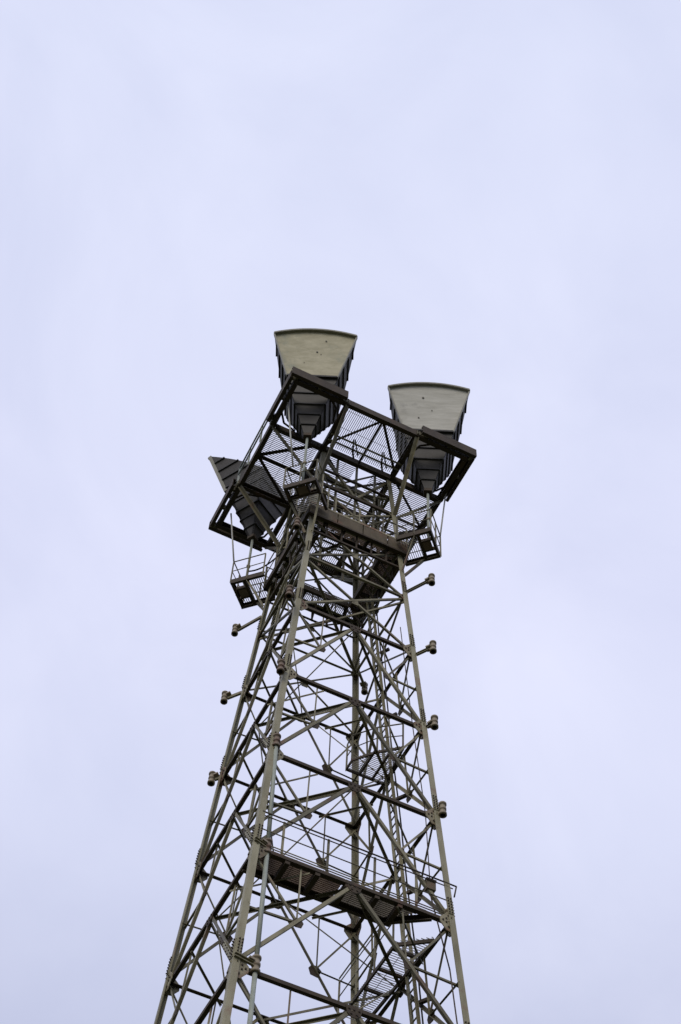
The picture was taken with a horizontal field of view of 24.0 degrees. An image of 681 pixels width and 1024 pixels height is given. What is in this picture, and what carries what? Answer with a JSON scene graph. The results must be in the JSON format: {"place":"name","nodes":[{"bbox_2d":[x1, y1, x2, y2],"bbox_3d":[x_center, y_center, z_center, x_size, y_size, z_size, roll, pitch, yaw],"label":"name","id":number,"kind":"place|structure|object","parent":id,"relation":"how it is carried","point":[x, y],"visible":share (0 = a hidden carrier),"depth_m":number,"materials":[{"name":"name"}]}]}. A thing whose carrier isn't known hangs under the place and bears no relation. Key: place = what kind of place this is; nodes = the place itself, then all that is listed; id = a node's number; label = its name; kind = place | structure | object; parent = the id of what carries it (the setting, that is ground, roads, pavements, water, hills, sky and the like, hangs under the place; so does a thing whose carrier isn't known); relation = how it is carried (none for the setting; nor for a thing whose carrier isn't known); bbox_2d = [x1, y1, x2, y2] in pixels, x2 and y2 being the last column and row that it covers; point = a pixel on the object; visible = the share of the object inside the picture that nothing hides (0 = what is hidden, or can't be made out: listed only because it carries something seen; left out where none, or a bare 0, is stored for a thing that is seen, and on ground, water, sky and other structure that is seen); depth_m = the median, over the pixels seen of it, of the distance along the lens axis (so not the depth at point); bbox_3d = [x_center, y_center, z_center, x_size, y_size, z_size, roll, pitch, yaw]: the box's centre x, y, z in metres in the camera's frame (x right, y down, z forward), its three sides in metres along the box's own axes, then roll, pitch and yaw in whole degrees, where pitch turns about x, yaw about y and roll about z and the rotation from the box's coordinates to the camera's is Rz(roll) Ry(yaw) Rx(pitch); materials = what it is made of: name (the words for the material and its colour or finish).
{"place":"outdoors","nodes":[
{"label":"outdoors","id":0,"kind":"place"},
{"bbox_2d":[0,0,680,1023],"label":"sky","id":1,"kind":"structure","parent":0,"point":[485,195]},
{"label":"ground","id":2,"kind":"structure","parent":0,"visible":0},
{"bbox_2d":[154,451,469,1023],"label":"lattice tower","id":3,"kind":"structure","parent":2,"relation":"on","point":[237,970],"depth_m":37.16,"materials":[{"name":"metal"}]},
{"bbox_2d":[207,771,218,786],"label":"waveguide collar","id":4,"kind":"object","parent":3,"relation":"attached to","point":[213,777],"visible":1,"depth_m":39.65,"materials":[{"name":"metal"}]},
{"bbox_2d":[220,690,240,704],"bbox_3d":[-2.892,4.871,42.383,0.577,0.375,0.191,-15,-60,12],"label":"floodlight","id":5,"kind":"object","parent":3,"relation":"attached to","point":[226,695],"visible":1,"depth_m":42.37,"materials":[{"name":"metal"}]},
{"bbox_2d":[231,615,260,636],"bbox_3d":[-2.631,3.183,45.026,0.876,0.602,0.191,-14,-60,11],"label":"waveguide collar","id":6,"kind":"object","parent":3,"relation":"attached to","point":[236,628],"visible":1,"depth_m":45.02,"materials":[{"name":"metal"}]},
{"bbox_2d":[234,951,261,973],"bbox_3d":[-1.716,8.235,29.328,0.571,0.375,0.191,28,-61,-14],"label":"waveguide collar","id":7,"kind":"object","parent":3,"relation":"attached to","point":[253,961],"visible":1,"depth_m":29.30,"materials":[{"name":"metal"}]},
{"bbox_2d":[230,553,275,610],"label":"corner balcony","id":8,"kind":"structure","parent":3,"relation":"attached to","point":[243,591],"depth_m":46.47,"materials":[{"name":"metal"}]},
{"bbox_2d":[247,745,277,1023],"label":"riser pipe","id":9,"kind":"object","parent":3,"relation":"attached to","point":[259,925],"visible":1,"depth_m":31.00,"materials":[{"name":"grey metal"}]},
{"bbox_2d":[254,836,272,856],"bbox_3d":[-1.569,6.705,32.260,0.446,0.375,0.192,36,-63,-18],"label":"waveguide collar","id":10,"kind":"object","parent":3,"relation":"attached to","point":[268,842],"visible":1,"depth_m":32.24,"materials":[{"name":"metal"}]},
{"bbox_2d":[248,548,284,571],"bbox_3d":[-2.070,1.558,47.159,1.540,1.742,0.075,-20,-61,14],"label":"feed cable","id":11,"kind":"object","parent":3,"relation":"attached to","point":[280,553],"visible":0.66,"depth_m":47.29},
{"bbox_2d":[272,733,280,748],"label":"waveguide collar","id":12,"kind":"object","parent":3,"relation":"attached to","point":[277,737],"visible":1,"depth_m":35.22,"materials":[{"name":"metal"}]},
{"bbox_2d":[276,659,286,674],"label":"waveguide collar","id":13,"kind":"object","parent":3,"relation":"attached to","point":[281,668],"visible":1,"depth_m":37.50,"materials":[{"name":"metal"}]},
{"bbox_2d":[258,504,306,680],"bbox_3d":[-1.545,1.802,45.470,1.102,9.009,0.404,-11,-59,9],"label":"cable tray","id":14,"kind":"object","parent":3,"relation":"attached to","point":[275,616],"visible":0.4,"depth_m":43.77,"materials":[{"name":"metal"}]},
{"bbox_2d":[285,585,294,606],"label":"waveguide collar","id":15,"kind":"object","parent":3,"relation":"attached to","point":[289,594],"visible":1,"depth_m":40.16,"materials":[{"name":"metal"}]},
{"bbox_2d":[293,517,305,545],"bbox_3d":[-1.057,0.561,43.052,0.191,0.375,0.812,-17,-60,12],"label":"waveguide collar","id":16,"kind":"object","parent":3,"relation":"attached to","point":[297,525],"visible":1,"depth_m":42.97,"materials":[{"name":"metal"}]},
{"bbox_2d":[282,459,329,532],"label":"corner balcony","id":17,"kind":"structure","parent":3,"relation":"attached to","point":[301,488],"depth_m":44.64,"materials":[{"name":"metal"}]},
{"bbox_2d":[263,488,408,638],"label":"gallery walkway","id":18,"kind":"structure","parent":3,"relation":"attached to","point":[358,528],"depth_m":45.55,"materials":[{"name":"metal"}]},
{"bbox_2d":[208,366,476,587],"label":"antenna platform","id":19,"kind":"structure","parent":3,"relation":"on","point":[466,455],"depth_m":48.87,"materials":[{"name":"metal"}]},
{"bbox_2d":[230,513,234,561],"bbox_3d":[-3.286,0.752,48.623,0.557,3.158,0.048,-34,-65,21],"label":"stay rod","id":20,"kind":"object","parent":19,"relation":"hanging from","point":[232,537],"visible":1,"depth_m":48.62,"materials":[{"name":"grey metal"}]},
{"bbox_2d":[208,456,287,542],"bbox_3d":[-2.867,-0.221,50.958,2.152,4.601,2.625,-29,-64,19],"label":"horn antenna","id":21,"kind":"object","parent":19,"relation":"attached to","point":[226,470],"visible":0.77,"depth_m":50.21,"materials":[{"name":"paint"}]},
{"bbox_2d":[246,539,253,573],"bbox_3d":[-2.741,1.565,47.753,0.120,2.745,0.120,24,-60,-12],"label":"waveguide pipe","id":22,"kind":"object","parent":21,"relation":"attached to","point":[251,547],"visible":0.57,"depth_m":48.29,"materials":[{"name":"metal"}]},
{"bbox_2d":[287,402,293,465],"bbox_3d":[-1.460,-2.289,46.653,0.048,3.157,0.546,-37,-67,22],"label":"stay rod","id":23,"kind":"object","parent":19,"relation":"hanging from","point":[290,434],"visible":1,"depth_m":46.57,"materials":[{"name":"grey metal"}]},
{"bbox_2d":[274,328,357,441],"bbox_3d":[-0.881,-3.643,48.744,2.625,4.601,2.152,3,-58,1],"label":"horn antenna","id":24,"kind":"object","parent":19,"relation":"attached to","point":[327,355],"visible":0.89,"depth_m":49.20,"materials":[{"name":"paint"}]},
{"bbox_2d":[301,437,308,479],"bbox_3d":[-1.025,-1.446,45.806,0.120,2.745,0.120,24,-60,-12],"label":"waveguide pipe","id":25,"kind":"object","parent":24,"relation":"attached to","point":[305,456],"visible":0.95,"depth_m":45.91,"materials":[{"name":"metal"}]},
{"bbox_2d":[388,382,469,496],"bbox_3d":[2.703,-2.030,49.591,2.625,4.601,2.152,3,-58,1],"label":"horn antenna","id":26,"kind":"object","parent":19,"relation":"attached to","point":[441,408],"visible":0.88,"depth_m":50.06,"materials":[{"name":"paint"}]},
{"bbox_2d":[426,493,429,537],"bbox_3d":[2.558,0.167,46.653,0.120,2.745,0.120,24,-60,-12],"label":"waveguide pipe","id":27,"kind":"object","parent":26,"relation":"attached to","point":[428,520],"visible":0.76,"depth_m":46.74,"materials":[{"name":"metal"}]},
{"bbox_2d":[440,493,445,534],"bbox_3d":[3.070,0.072,47.924,0.050,3.158,0.545,-24,-62,16],"label":"stay rod","id":28,"kind":"object","parent":19,"relation":"hanging from","point":[442,514],"visible":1,"depth_m":47.87,"materials":[{"name":"grey metal"}]},
{"bbox_2d":[242,810,456,926],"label":"front walkway","id":29,"kind":"structure","parent":3,"relation":"attached to","point":[388,915],"depth_m":32.76,"materials":[{"name":"metal"}]},
{"bbox_2d":[359,670,367,694],"bbox_3d":[0.581,4.789,45.504,0.191,0.375,0.805,-17,-60,12],"label":"waveguide collar","id":30,"kind":"object","parent":3,"relation":"attached to","point":[364,686],"visible":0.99,"depth_m":45.53,"materials":[{"name":"metal"}]},
{"bbox_2d":[345,723,403,785],"bbox_3d":[0.897,5.798,39.487,1.082,1.048,1.310,24,-60,-12],"label":"rest landing","id":31,"kind":"object","parent":3,"relation":"attached to","point":[365,756],"visible":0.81,"depth_m":39.30,"materials":[{"name":"metal"}]},
{"bbox_2d":[337,924,434,1023],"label":"staircase","id":32,"kind":"structure","parent":3,"relation":"attached to","point":[380,968],"depth_m":34.01,"materials":[{"name":"metal"}]},
{"bbox_2d":[365,586,430,1023],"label":"ladder","id":33,"kind":"object","parent":3,"relation":"attached to","point":[405,893],"visible":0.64,"depth_m":37.89,"materials":[{"name":"metal"}]},
{"bbox_2d":[396,509,441,576],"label":"corner balcony","id":34,"kind":"structure","parent":3,"relation":"attached to","point":[425,544],"depth_m":45.42,"materials":[{"name":"metal"}]},
{"bbox_2d":[407,573,434,592],"bbox_3d":[2.197,1.972,43.820,0.812,0.559,0.191,-14,-60,11],"label":"waveguide collar","id":35,"kind":"object","parent":3,"relation":"attached to","point":[430,580],"visible":1,"depth_m":43.74,"materials":[{"name":"metal"}]},
{"bbox_2d":[416,640,436,655],"bbox_3d":[2.210,3.538,41.240,0.555,0.410,0.191,-15,-60,12],"label":"waveguide collar","id":36,"kind":"object","parent":3,"relation":"attached to","point":[431,647],"visible":1,"depth_m":41.16,"materials":[{"name":"metal"}]},
{"bbox_2d":[400,627,457,1023],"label":"riser pipe","id":37,"kind":"object","parent":3,"relation":"attached to","point":[430,885],"visible":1,"depth_m":33.75,"materials":[{"name":"grey metal"}]},
{"bbox_2d":[425,714,438,729],"bbox_3d":[2.216,5.096,38.659,0.308,0.375,0.191,-15,-60,12],"label":"waveguide collar","id":38,"kind":"object","parent":3,"relation":"attached to","point":[432,723],"visible":1,"depth_m":38.58,"materials":[{"name":"metal"}]},
{"bbox_2d":[438,801,446,817],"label":"waveguide collar","id":39,"kind":"object","parent":3,"relation":"attached to","point":[442,805],"visible":1,"depth_m":35.91,"materials":[{"name":"metal"}]}
]}

